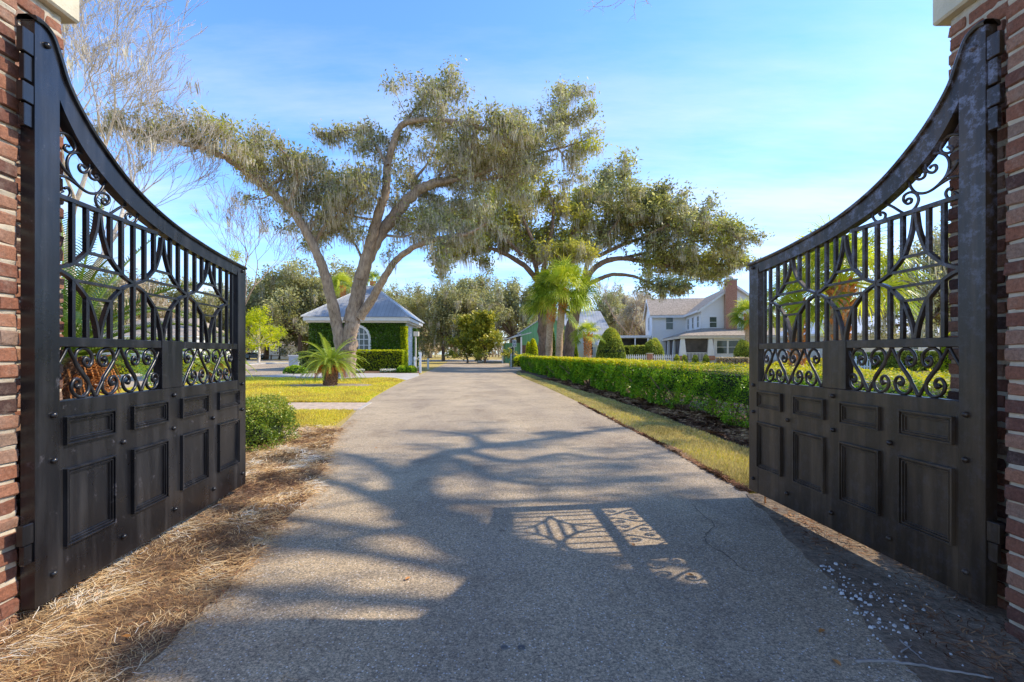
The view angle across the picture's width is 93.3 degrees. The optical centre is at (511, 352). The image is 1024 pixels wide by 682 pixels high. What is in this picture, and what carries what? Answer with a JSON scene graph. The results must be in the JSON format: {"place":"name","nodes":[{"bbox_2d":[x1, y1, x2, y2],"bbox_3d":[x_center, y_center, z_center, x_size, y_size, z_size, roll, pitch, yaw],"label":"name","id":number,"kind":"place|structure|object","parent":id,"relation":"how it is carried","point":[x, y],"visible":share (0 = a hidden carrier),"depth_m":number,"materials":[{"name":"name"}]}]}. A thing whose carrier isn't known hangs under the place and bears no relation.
{"place":"outdoors","nodes":[
{"label":"outdoors","id":0,"kind":"place"},
{"bbox_2d":[95,364,313,388],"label":"side road","id":1,"kind":"structure","parent":0,"point":[266,369],"depth_m":33.71,"materials":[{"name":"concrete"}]},
{"bbox_2d":[117,362,277,377],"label":"curb","id":2,"kind":"structure","parent":1,"relation":"on","point":[246,364],"depth_m":53.21,"materials":[{"name":"concrete"}]},
{"bbox_2d":[99,376,404,401],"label":"island grass","id":3,"kind":"structure","parent":0,"point":[258,385],"depth_m":16.87,"materials":[{"name":"green plant"}]},
{"bbox_2d":[122,381,402,427],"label":"lawn","id":4,"kind":"structure","parent":0,"point":[338,410],"depth_m":12.59,"materials":[{"name":"green plant"}]},
{"bbox_2d":[183,336,255,382],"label":"sago palm","id":5,"kind":"object","parent":4,"relation":"on","point":[209,366],"visible":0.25,"depth_m":17.26,"materials":[{"name":"green plant"}]},
{"bbox_2d":[274,408,353,428],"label":"lawn grass","id":6,"kind":"structure","parent":4,"relation":"on","point":[323,414],"depth_m":9.72,"materials":[{"name":"green plant"}]},
{"bbox_2d":[295,377,360,378],"bbox_3d":[-9.200,1.297,25.200,4.757,0.030,2.600,0,0,0],"label":"straw ring","id":7,"kind":"object","parent":4,"relation":"on","point":[321,377],"visible":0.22,"depth_m":25.32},
{"bbox_2d":[85,54,607,376],"bbox_3d":[-7.201,-7.824,26.156,25.648,18.527,8.470,0,0,-3],"label":"live oak","id":8,"kind":"object","parent":7,"relation":"on","point":[520,140],"visible":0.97,"depth_m":25.04,"materials":[{"name":"green plant"}]},
{"bbox_2d":[289,384,377,386],"bbox_3d":[-7.300,1.297,19.200,3.930,0.030,2.200,0,0,0],"label":"straw ring","id":9,"kind":"object","parent":4,"relation":"on","point":[311,385],"visible":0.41,"depth_m":19.09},
{"bbox_2d":[290,332,369,385],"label":"sago palm","id":10,"kind":"object","parent":9,"relation":"on","point":[330,365],"visible":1,"depth_m":18.93,"materials":[{"name":"green plant"}]},
{"bbox_2d":[269,341,309,358],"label":"garage building","id":11,"kind":"structure","parent":0,"point":[292,347],"depth_m":105.40,"materials":[{"name":"white paint"}]},
{"bbox_2d":[288,355,299,365],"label":"gate pillar","id":12,"kind":"structure","parent":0,"point":[292,357],"depth_m":46.75,"materials":[{"name":"white paint"}]},
{"bbox_2d":[288,402,365,409],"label":"brick path","id":13,"kind":"structure","parent":0,"point":[323,405],"depth_m":11.79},
{"bbox_2d":[260,373,418,379],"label":"walkway","id":14,"kind":"structure","parent":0,"point":[404,376],"depth_m":27.45,"materials":[{"name":"concrete"}]},
{"bbox_2d":[247,360,501,361],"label":"street","id":15,"kind":"structure","parent":0,"point":[421,361],"depth_m":74.00,"materials":[{"name":"grey asphalt"}]},
{"bbox_2d":[379,369,410,372],"bbox_3d":[-7.601,1.164,31.601,2.076,0.310,0.679,0,0,0],"label":"flower bed","id":16,"kind":"object","parent":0,"point":[387,370],"visible":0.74,"depth_m":31.36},
{"bbox_2d":[60,0,951,354],"label":"sky","id":17,"kind":"structure","parent":0,"point":[794,110],"materials":[{"name":"blue"}]},
{"bbox_2d":[128,362,921,681],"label":"driveway","id":18,"kind":"structure","parent":0,"point":[436,518],"depth_m":2.84,"materials":[{"name":"grey asphalt"}]},
{"bbox_2d":[123,419,849,681],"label":"strewn needles","id":19,"kind":"object","parent":18,"relation":"on","point":[325,490],"visible":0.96,"depth_m":2.47,"materials":[{"name":"brown plant"}]},
{"bbox_2d":[579,402,751,491],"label":"edge litter","id":20,"kind":"object","parent":18,"relation":"on","point":[740,486],"visible":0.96,"depth_m":5.89,"materials":[{"name":"brown plant"}]},
{"bbox_2d":[122,355,944,493],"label":"ground","id":21,"kind":"structure","parent":0,"point":[432,365],"depth_m":54.79,"materials":[{"name":"grey concrete"}]},
{"bbox_2d":[61,266,148,336],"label":"oak tree","id":22,"kind":"object","parent":21,"relation":"on","point":[108,295],"visible":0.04,"depth_m":64.57,"materials":[{"name":"green plant"}]},
{"bbox_2d":[92,268,191,326],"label":"oak tree","id":23,"kind":"object","parent":21,"relation":"on","point":[157,301],"visible":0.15,"depth_m":68.79,"materials":[{"name":"green plant"}]},
{"bbox_2d":[60,0,234,312],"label":"bare tree","id":24,"kind":"object","parent":21,"relation":"on","point":[87,54],"visible":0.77,"depth_m":21.03,"materials":[{"name":"brown plant"}]},
{"bbox_2d":[104,357,204,375],"bbox_3d":[-23.294,0.805,29.499,1.434,1.121,9.754,0,0,16],"label":"clipped hedge","id":25,"kind":"object","parent":21,"relation":"on","point":[123,370],"visible":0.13,"depth_m":29.53,"materials":[{"name":"green plant"}]},
{"bbox_2d":[104,318,230,360],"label":"distant house","id":26,"kind":"structure","parent":21,"relation":"on","point":[138,332],"depth_m":59.48,"materials":[{"name":"white paint"}]},
{"bbox_2d":[0,424,344,681],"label":"straw bed","id":27,"kind":"object","parent":21,"relation":"on","point":[179,560],"visible":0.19,"depth_m":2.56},
{"bbox_2d":[0,0,78,633],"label":"brick pier","id":28,"kind":"structure","parent":27,"relation":"on","point":[53,14],"depth_m":2.25,"materials":[{"name":"brick"}]},
{"bbox_2d":[16,13,246,609],"bbox_3d":[-2.388,-0.198,3.351,0.098,2.816,2.264,0,0,-6],"label":"gate leaf","id":29,"kind":"object","parent":28,"relation":"attached to","point":[107,478],"visible":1,"depth_m":2.71,"materials":[{"name":"paint"}]},
{"bbox_2d":[60,195,230,399],"bbox_3d":[-5.503,-0.286,5.887,3.564,3.272,4.041,0,0,43],"label":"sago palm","id":30,"kind":"object","parent":27,"relation":"on","point":[94,372],"visible":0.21,"depth_m":5.89,"materials":[{"name":"green plant"}]},
{"bbox_2d":[246,392,301,452],"bbox_3d":[-3.806,0.960,6.745,1.470,0.792,1.652,0,0,0],"label":"boxwood shrub","id":31,"kind":"object","parent":27,"relation":"on","point":[265,422],"visible":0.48,"depth_m":6.62,"materials":[{"name":"green plant"}]},
{"bbox_2d":[142,270,246,347],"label":"oak tree","id":32,"kind":"object","parent":21,"relation":"on","point":[176,293],"visible":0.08,"depth_m":78.57,"materials":[{"name":"green plant"}]},
{"bbox_2d":[167,282,272,353],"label":"oak tree","id":33,"kind":"object","parent":21,"relation":"on","point":[211,299],"visible":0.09,"depth_m":81.19,"materials":[{"name":"green plant"}]},
{"bbox_2d":[189,174,303,303],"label":"bare tree","id":34,"kind":"object","parent":21,"relation":"on","point":[232,211],"visible":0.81,"depth_m":60.67,"materials":[{"name":"plant"}]},
{"bbox_2d":[226,248,244,261],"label":"mistletoe","id":35,"kind":"object","parent":34,"relation":"attached to","point":[233,253],"visible":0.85,"depth_m":61.78,"materials":[{"name":"green plant"}]},
{"bbox_2d":[222,306,286,362],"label":"young tree","id":36,"kind":"object","parent":21,"relation":"on","point":[255,320],"visible":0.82,"depth_m":63.17,"materials":[{"name":"green plant"}]},
{"bbox_2d":[246,352,263,359],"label":"parked car","id":37,"kind":"object","parent":21,"relation":"on","point":[251,354],"visible":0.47,"depth_m":95.23,"materials":[{"name":"paint"}]},
{"bbox_2d":[216,267,303,359],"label":"oak tree","id":38,"kind":"object","parent":21,"relation":"on","point":[254,297],"visible":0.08,"depth_m":90.71,"materials":[{"name":"green plant"}]},
{"bbox_2d":[208,256,350,354],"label":"oak tree","id":39,"kind":"object","parent":21,"relation":"on","point":[272,306],"visible":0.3,"depth_m":83.74,"materials":[{"name":"green plant"}]},
{"bbox_2d":[283,365,307,373],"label":"plant","id":40,"kind":"object","parent":21,"relation":"on","point":[291,369],"visible":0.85,"depth_m":29.67,"materials":[{"name":"green plant"}]},
{"bbox_2d":[251,253,375,358],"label":"oak tree","id":41,"kind":"object","parent":21,"relation":"on","point":[304,327],"visible":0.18,"depth_m":85.39,"materials":[{"name":"green plant"}]},
{"bbox_2d":[332,271,352,296],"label":"cabbage palm","id":42,"kind":"object","parent":21,"relation":"on","point":[345,280],"visible":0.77,"depth_m":59.60,"materials":[{"name":"green plant"}]},
{"bbox_2d":[300,286,423,366],"bbox_3d":[-11.979,-2.128,40.514,8.214,6.990,8.308,0,0,-3],"label":"gatehouse","id":43,"kind":"object","parent":21,"relation":"on","point":[388,323],"visible":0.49,"depth_m":36.92,"materials":[{"name":"white"}]},
{"bbox_2d":[356,325,371,351],"bbox_3d":[-11.677,-0.575,36.895,1.840,3.150,0.160,0,0,-3],"label":"arched window","id":44,"kind":"structure","parent":43,"relation":"in","point":[363,336],"depth_m":36.94,"materials":[{"name":"white glass"}]},
{"bbox_2d":[309,370,419,373],"bbox_3d":[-9.900,1.295,33.550,8.200,0.030,5.900,0,0,0],"label":"planting bed","id":45,"kind":"object","parent":21,"relation":"on","point":[372,371],"visible":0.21,"depth_m":33.50,"materials":[{"name":"brown soil"}]},
{"bbox_2d":[298,352,338,370],"bbox_3d":[-13.903,0.639,36.203,3.944,1.461,1.398,0,0,0],"label":"clipped hedge","id":46,"kind":"object","parent":45,"relation":"on","point":[302,361],"visible":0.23,"depth_m":35.67,"materials":[{"name":"green plant"}]},
{"bbox_2d":[356,349,407,370],"bbox_3d":[-9.553,0.516,35.203,3.769,1.702,1.517,0,0,0],"label":"clipped hedge","id":47,"kind":"object","parent":45,"relation":"on","point":[381,359],"visible":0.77,"depth_m":34.63,"materials":[{"name":"green plant"}]},
{"bbox_2d":[396,365,406,372],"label":"plant","id":48,"kind":"object","parent":45,"relation":"on","point":[401,368],"visible":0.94,"depth_m":31.18,"materials":[{"name":"green plant"}]},
{"bbox_2d":[405,365,416,372],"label":"plant","id":49,"kind":"object","parent":45,"relation":"on","point":[411,368],"visible":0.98,"depth_m":31.21,"materials":[{"name":"green plant"}]},
{"bbox_2d":[413,332,418,367],"bbox_3d":[-6.627,-0.090,33.500,0.350,2.780,0.280,0,0,0],"label":"lamp post","id":50,"kind":"object","parent":45,"relation":"on","point":[415,334],"visible":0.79,"depth_m":33.45,"materials":[{"name":"white metal"}]},
{"bbox_2d":[414,352,420,372],"bbox_3d":[-6.233,0.625,31.903,0.174,1.350,1.197,0,0,-31],"label":"white railing","id":51,"kind":"object","parent":45,"relation":"on","point":[419,357],"visible":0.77,"depth_m":31.40,"materials":[{"name":"paint"}]},
{"bbox_2d":[367,270,387,289],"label":"cabbage palm","id":52,"kind":"object","parent":21,"relation":"on","point":[374,275],"visible":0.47,"depth_m":59.75,"materials":[{"name":"green plant"}]},
{"bbox_2d":[382,279,429,357],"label":"oak tree","id":53,"kind":"object","parent":21,"relation":"on","point":[389,293],"visible":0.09,"depth_m":84.12,"materials":[{"name":"green plant"}]},
{"bbox_2d":[419,331,439,356],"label":"oak tree","id":54,"kind":"object","parent":21,"relation":"on","point":[435,353],"visible":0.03,"depth_m":109.86,"materials":[{"name":"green plant"}]},
{"bbox_2d":[399,275,473,360],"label":"oak tree","id":55,"kind":"object","parent":21,"relation":"on","point":[425,312],"visible":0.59,"depth_m":75.78,"materials":[{"name":"green plant"}]},
{"bbox_2d":[442,314,486,362],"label":"magnolia tree","id":56,"kind":"object","parent":21,"relation":"on","point":[464,320],"visible":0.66,"depth_m":61.37,"materials":[{"name":"green plant"}]},
{"bbox_2d":[423,265,520,359],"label":"oak tree","id":57,"kind":"object","parent":21,"relation":"on","point":[475,286],"visible":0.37,"depth_m":79.29,"materials":[{"name":"green plant"}]},
{"bbox_2d":[459,308,518,362],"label":"magnolia tree","id":58,"kind":"object","parent":21,"relation":"on","point":[484,324],"visible":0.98,"depth_m":59.32,"materials":[{"name":"green plant"}]},
{"bbox_2d":[463,271,557,352],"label":"oak tree","id":59,"kind":"object","parent":21,"relation":"on","point":[492,301],"visible":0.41,"depth_m":75.47,"materials":[{"name":"green plant"}]},
{"bbox_2d":[249,313,773,356],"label":"distant woods","id":60,"kind":"object","parent":21,"relation":"on","point":[497,350],"visible":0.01,"depth_m":157.07,"materials":[{"name":"green plant"}]},
{"bbox_2d":[423,169,604,355],"bbox_3d":[0.508,-7.088,39.816,15.016,16.942,10.988,0,0,4],"label":"live oak","id":61,"kind":"object","parent":21,"relation":"on","point":[538,249],"visible":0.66,"depth_m":39.22,"materials":[{"name":"green plant"}]},
{"bbox_2d":[509,353,536,366],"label":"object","id":62,"kind":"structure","parent":21,"relation":"on","point":[516,362],"depth_m":45.26,"materials":[{"name":"green plant"}]},
{"bbox_2d":[528,338,537,354],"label":"topiary","id":63,"kind":"object","parent":21,"relation":"on","point":[533,348],"visible":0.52,"depth_m":49.70,"materials":[{"name":"green plant"}]},
{"bbox_2d":[502,319,577,362],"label":"green barn","id":64,"kind":"structure","parent":21,"relation":"on","point":[525,335],"depth_m":62.21,"materials":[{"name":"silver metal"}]},
{"bbox_2d":[552,327,555,355],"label":"topiary","id":65,"kind":"object","parent":21,"relation":"on","point":[554,350],"visible":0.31,"depth_m":45.81,"materials":[{"name":"green plant"}]},
{"bbox_2d":[556,311,608,357],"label":"cottage","id":66,"kind":"structure","parent":21,"relation":"on","point":[595,317],"depth_m":70.04,"materials":[{"name":"white"}]},
{"bbox_2d":[584,281,635,334],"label":"oak tree","id":67,"kind":"object","parent":21,"relation":"on","point":[606,314],"visible":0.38,"depth_m":88.65,"materials":[{"name":"green plant"}]},
{"bbox_2d":[596,327,626,358],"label":"topiary","id":68,"kind":"object","parent":21,"relation":"on","point":[612,347],"visible":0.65,"depth_m":45.14,"materials":[{"name":"green plant"}]},
{"bbox_2d":[597,288,640,334],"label":"oak tree","id":69,"kind":"object","parent":21,"relation":"on","point":[625,298],"visible":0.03,"depth_m":98.29,"materials":[{"name":"green plant"}]},
{"bbox_2d":[591,274,655,334],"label":"bare tree","id":70,"kind":"object","parent":21,"relation":"on","point":[636,305],"visible":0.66,"depth_m":72.73,"materials":[{"name":"plant"}]},
{"bbox_2d":[609,290,654,334],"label":"oak tree","id":71,"kind":"object","parent":21,"relation":"on","point":[629,313],"visible":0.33,"depth_m":81.71,"materials":[{"name":"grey plant"}]},
{"bbox_2d":[520,370,748,449],"bbox_3d":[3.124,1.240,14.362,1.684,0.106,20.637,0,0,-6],"label":"bark litter","id":72,"kind":"object","parent":21,"relation":"on","point":[697,417],"visible":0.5,"depth_m":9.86,"materials":[{"name":"brown plant"}]},
{"bbox_2d":[517,273,585,355],"bbox_3d":[2.828,-2.355,34.954,5.034,7.526,5.240,0,0,0],"label":"cabbage palm","id":73,"kind":"object","parent":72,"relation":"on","point":[551,316],"visible":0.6,"depth_m":34.75,"materials":[{"name":"green plant"}]},
{"bbox_2d":[526,253,603,356],"bbox_3d":[3.708,-2.895,34.447,5.612,8.611,5.508,0,0,0],"label":"cabbage palm","id":74,"kind":"object","parent":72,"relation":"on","point":[566,272],"visible":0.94,"depth_m":33.91,"materials":[{"name":"green plant"}]},
{"bbox_2d":[519,355,950,427],"bbox_3d":[3.026,0.728,19.403,2.424,1.254,34.676,0,0,-4],"label":"boxwood hedge","id":75,"kind":"object","parent":72,"relation":"on","point":[639,377],"visible":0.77,"depth_m":10.37,"materials":[{"name":"green plant"}]},
{"bbox_2d":[629,345,645,364],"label":"hedge","id":76,"kind":"object","parent":21,"relation":"on","point":[637,349],"visible":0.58,"depth_m":47.46,"materials":[{"name":"green plant"}]},
{"bbox_2d":[645,338,664,360],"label":"topiary","id":77,"kind":"object","parent":21,"relation":"on","point":[653,345],"visible":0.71,"depth_m":47.32,"materials":[{"name":"green plant"}]},
{"bbox_2d":[560,144,774,356],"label":"live oak","id":78,"kind":"object","parent":21,"relation":"on","point":[659,215],"visible":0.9,"depth_m":40.63,"materials":[{"name":"green plant"}]},
{"bbox_2d":[715,357,748,368],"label":"hedge","id":79,"kind":"object","parent":21,"relation":"on","point":[732,360],"visible":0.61,"depth_m":39.43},
{"bbox_2d":[733,339,748,356],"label":"topiary","id":80,"kind":"object","parent":21,"relation":"on","point":[741,349],"visible":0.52,"depth_m":45.53,"materials":[{"name":"green plant"}]},
{"bbox_2d":[725,297,767,341],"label":"cabbage palm","id":81,"kind":"object","parent":21,"relation":"on","point":[743,305],"visible":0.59,"depth_m":45.79,"materials":[{"name":"green plant"}]},
{"bbox_2d":[773,214,932,361],"bbox_3d":[7.846,-0.991,11.382,3.350,4.798,3.409,0,0,-43],"label":"cabbage palm","id":82,"kind":"object","parent":21,"relation":"on","point":[842,289],"visible":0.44,"depth_m":11.20,"materials":[{"name":"green plant"}]},
{"bbox_2d":[773,316,939,360],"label":"pale house","id":83,"kind":"structure","parent":21,"relation":"on","point":[812,335],"depth_m":43.30,"materials":[{"name":"white"}]},
{"bbox_2d":[854,352,881,369],"bbox_3d":[28.172,0.638,38.005,4.930,1.550,2.344,0,0,0],"label":"foundation hedge","id":84,"kind":"object","parent":21,"relation":"on","point":[857,354],"visible":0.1,"depth_m":37.00,"materials":[{"name":"green plant"}]},
{"bbox_2d":[746,493,1023,681],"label":"dirt","id":85,"kind":"structure","parent":21,"relation":"on","point":[933,655],"depth_m":2.41,"materials":[{"name":"brown plant"}]},
{"bbox_2d":[816,559,972,667],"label":"pebbles","id":86,"kind":"object","parent":85,"relation":"on","point":[870,604],"visible":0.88,"depth_m":2.44,"materials":[{"name":"grey stone"}]},
{"bbox_2d":[855,659,993,678],"bbox_3d":[1.655,1.271,1.960,0.480,0.015,0.046,0,0,12],"label":"fallen stick","id":87,"kind":"object","parent":85,"relation":"on","point":[905,663],"visible":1,"depth_m":1.97,"materials":[{"name":"wood"}]},
{"bbox_2d":[933,0,1023,641],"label":"brick pier","id":88,"kind":"structure","parent":85,"relation":"on","point":[961,18],"depth_m":2.21,"materials":[{"name":"brick"}]},
{"bbox_2d":[747,18,1004,605],"bbox_3d":[2.218,-0.162,3.280,0.098,2.888,2.052,0,0,-5],"label":"gate leaf","id":89,"kind":"object","parent":88,"relation":"attached to","point":[906,479],"visible":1,"depth_m":2.74,"materials":[{"name":"paint"}]},
{"bbox_2d":[854,211,950,354],"bbox_3d":[32.530,-4.526,36.164,13.233,11.920,12.520,0,0,0],"label":"broad oak","id":90,"kind":"object","parent":21,"relation":"on","point":[939,272],"visible":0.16,"depth_m":35.08,"materials":[{"name":"green plant"}]},
{"bbox_2d":[879,351,946,370],"bbox_3d":[30.516,0.594,36.001,5.059,1.641,2.361,0,0,0],"label":"foundation hedge","id":91,"kind":"object","parent":21,"relation":"on","point":[891,362],"visible":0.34,"depth_m":35.12,"materials":[{"name":"green plant"}]},
{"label":"live oak","id":92,"kind":"object","parent":21,"relation":"on","visible":0},
{"bbox_2d":[582,0,651,19],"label":"overhanging branch","id":93,"kind":"object","parent":92,"relation":"attached to","point":[615,6],"visible":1,"depth_m":7.00,"materials":[{"name":"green plant"}]},
{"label":"brick post","id":94,"kind":"object","parent":21,"relation":"on","visible":0},
{"bbox_2d":[626,354,646,364],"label":"picket fence","id":95,"kind":"object","parent":94,"relation":"attached to","point":[636,357],"visible":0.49,"depth_m":46.02,"materials":[{"name":"white paint"}]},
{"bbox_2d":[518,373,755,492],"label":"grass strip","id":96,"kind":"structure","parent":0,"point":[627,415],"depth_m":7.64,"materials":[{"name":"green plant"}]},
{"bbox_2d":[620,276,782,364],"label":"house","id":97,"kind":"structure","parent":0,"point":[700,328],"depth_m":53.81,"materials":[{"name":"white"}]},
{"bbox_2d":[665,318,673,329],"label":"window","id":98,"kind":"structure","parent":97,"relation":"in","point":[669,322],"depth_m":62.20,"materials":[{"name":"grey glass"}]},
{"bbox_2d":[709,316,716,327],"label":"window","id":99,"kind":"structure","parent":97,"relation":"in","point":[712,319],"depth_m":53.78,"materials":[{"name":"grey glass"}]},
{"bbox_2d":[716,340,727,353],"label":"window","id":100,"kind":"structure","parent":97,"relation":"in","point":[721,345],"depth_m":50.89,"materials":[{"name":"grey glass"}]},
{"bbox_2d":[728,340,738,353],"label":"window","id":101,"kind":"structure","parent":97,"relation":"in","point":[732,344],"depth_m":50.74,"materials":[{"name":"grey glass"}]},
{"bbox_2d":[726,371,949,387],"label":"lawn","id":102,"kind":"structure","parent":0,"point":[877,379],"depth_m":27.79,"materials":[{"name":"green plant"}]},
{"bbox_2d":[569,320,605,357],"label":"cabbage palm","id":103,"kind":"object","parent":102,"relation":"on","point":[587,338],"visible":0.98,"depth_m":32.83,"materials":[{"name":"green plant"}]},
{"bbox_2d":[746,264,856,376],"bbox_3d":[7.639,-0.677,12.994,2.887,4.154,2.607,0,0,0],"label":"cabbage palm","id":104,"kind":"object","parent":102,"relation":"on","point":[803,359],"visible":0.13,"depth_m":12.88,"materials":[{"name":"green plant"}]},
{"bbox_2d":[766,357,863,376],"bbox_3d":[16.080,0.778,25.994,5.436,1.166,3.113,0,0,0],"label":"planting","id":105,"kind":"object","parent":102,"relation":"on","point":[807,363],"visible":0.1,"depth_m":25.17,"materials":[{"name":"green plant"}]},
{"bbox_2d":[854,356,870,370],"bbox_3d":[24.311,0.730,34.055,1.901,1.060,0.070,0,0,0],"label":"picket fence","id":106,"kind":"object","parent":102,"relation":"on","point":[864,366],"visible":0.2,"depth_m":34.02,"materials":[{"name":"white paint"}]},
{"bbox_2d":[939,333,950,372],"bbox_3d":[27.955,-0.145,30.001,2.329,2.987,2.383,0,0,0],"label":"bush","id":107,"kind":"object","parent":102,"relation":"on","point":[946,361],"visible":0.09,"depth_m":30.12,"materials":[{"name":"green plant"}]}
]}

